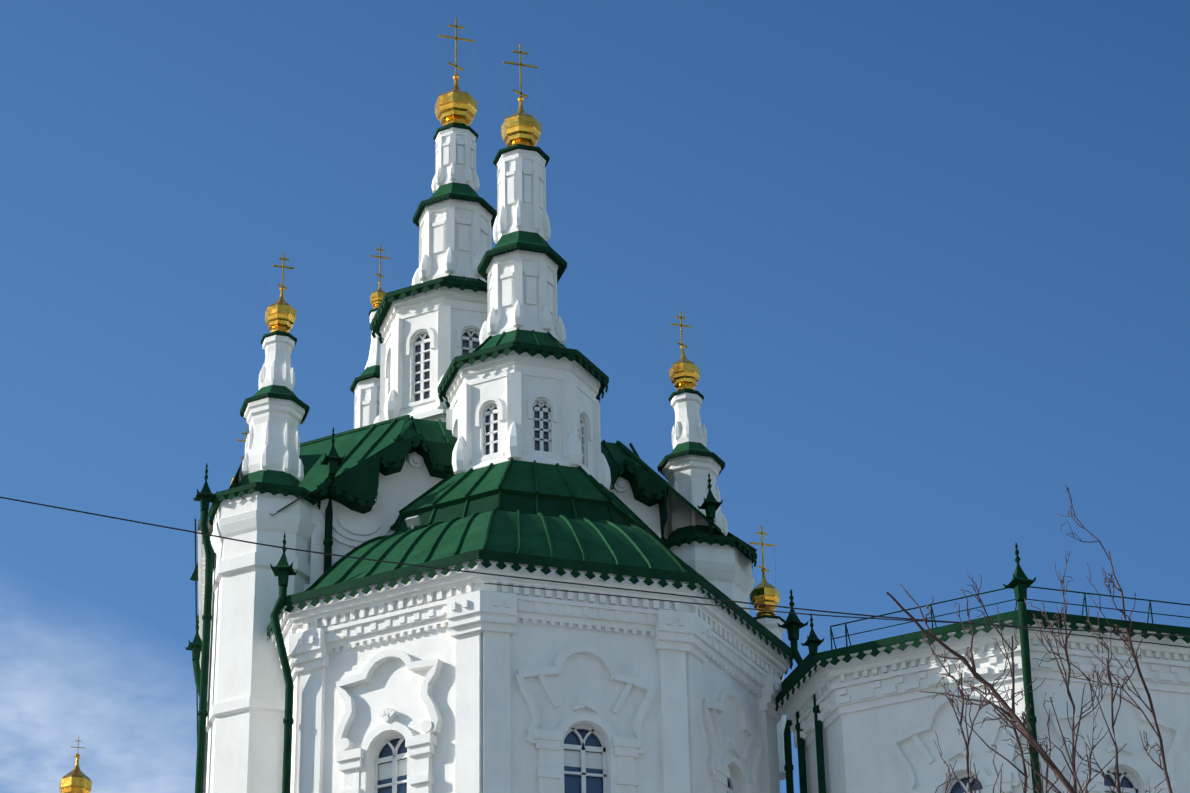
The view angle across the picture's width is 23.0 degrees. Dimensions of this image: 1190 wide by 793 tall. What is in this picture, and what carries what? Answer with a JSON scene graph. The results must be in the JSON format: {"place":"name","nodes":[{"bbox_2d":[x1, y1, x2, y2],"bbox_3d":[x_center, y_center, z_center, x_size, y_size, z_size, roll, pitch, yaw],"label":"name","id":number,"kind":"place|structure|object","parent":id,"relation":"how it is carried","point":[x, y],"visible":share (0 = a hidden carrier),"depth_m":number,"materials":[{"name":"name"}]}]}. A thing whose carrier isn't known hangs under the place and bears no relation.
{"place":"outdoors","nodes":[
{"label":"outdoors","id":0,"kind":"place"},
{"bbox_2d":[0,497,1189,647],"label":"cables","id":1,"kind":"object","parent":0,"point":[922,620],"visible":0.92,"depth_m":23.30,"materials":[{"name":"black metal"}]},
{"bbox_2d":[0,0,1189,792],"label":"sky","id":2,"kind":"structure","parent":0,"point":[926,263],"materials":[{"name":"blue"}]},
{"label":"ground","id":3,"kind":"structure","parent":0,"visible":0},
{"bbox_2d":[198,127,1189,792],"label":"white walls","id":4,"kind":"structure","parent":3,"relation":"on","point":[464,681],"depth_m":46.02,"materials":[{"name":"paint"}]},
{"bbox_2d":[239,385,299,485],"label":"roof","id":5,"kind":"structure","parent":4,"relation":"on","point":[276,477],"depth_m":49.45,"materials":[{"name":"green metal"}]},
{"bbox_2d":[59,18,779,792],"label":"domes","id":6,"kind":"structure","parent":4,"relation":"on","point":[455,104],"depth_m":53.91,"materials":[{"name":"gold metal"}]},
{"bbox_2d":[234,49,775,587],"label":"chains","id":7,"kind":"object","parent":6,"relation":"hanging from","point":[370,271],"visible":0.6,"depth_m":54.36,"materials":[{"name":"gold"}]},
{"bbox_2d":[415,332,581,454],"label":"windows","id":8,"kind":"structure","parent":4,"relation":"attached to","point":[475,345],"depth_m":55.16,"materials":[{"name":"grey glass"}]},
{"bbox_2d":[190,182,817,655],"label":"green roofs","id":9,"kind":"structure","parent":4,"relation":"on","point":[636,542],"depth_m":48.50,"materials":[{"name":"green metal"}]},
{"bbox_2d":[237,335,304,483],"bbox_3d":[-5.557,0.296,50.517,1.054,2.810,1.074,7,-29,-16],"label":"white turret","id":10,"kind":"object","parent":9,"relation":"on","point":[272,441],"visible":0.79,"depth_m":50.08,"materials":[{"name":"white paint"}]},
{"bbox_2d":[240,331,309,423],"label":"roof trim","id":11,"kind":"structure","parent":10,"relation":"attached to","point":[295,399],"depth_m":50.31,"materials":[{"name":"green metal"}]},
{"bbox_2d":[265,253,295,332],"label":"dome with cross","id":12,"kind":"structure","parent":10,"relation":"on","point":[280,314],"depth_m":51.24,"materials":[{"name":"gold metal"}]},
{"bbox_2d":[405,515,420,528],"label":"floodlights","id":13,"kind":"object","parent":9,"relation":"on","point":[413,521],"visible":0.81,"depth_m":48.50,"materials":[{"name":"grey metal"}]},
{"bbox_2d":[830,586,1189,649],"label":"railing","id":14,"kind":"object","parent":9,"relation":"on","point":[931,617],"visible":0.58,"depth_m":46.32,"materials":[{"name":"green metal"}]},
{"bbox_2d":[192,475,1041,792],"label":"pipes","id":15,"kind":"object","parent":4,"relation":"attached to","point":[200,675],"visible":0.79,"depth_m":47.33,"materials":[{"name":"green metal"}]},
{"bbox_2d":[185,124,1189,735],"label":"green trim","id":16,"kind":"structure","parent":4,"relation":"attached to","point":[357,486],"depth_m":48.80,"materials":[{"name":"green metal"}]},
{"bbox_2d":[378,729,1132,792],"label":"glass","id":17,"kind":"object","parent":4,"relation":"attached to","point":[572,783],"depth_m":44.96,"materials":[{"name":"blue"}]},
{"bbox_2d":[374,329,1137,792],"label":"window frames","id":18,"kind":"structure","parent":4,"relation":"attached to","point":[574,755],"depth_m":45.13,"materials":[{"name":"white paint"}]},
{"bbox_2d":[886,484,1172,792],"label":"tree","id":19,"kind":"object","parent":3,"relation":"on","point":[1029,737],"visible":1,"depth_m":12.15,"materials":[{"name":"brown plant"}]}
]}

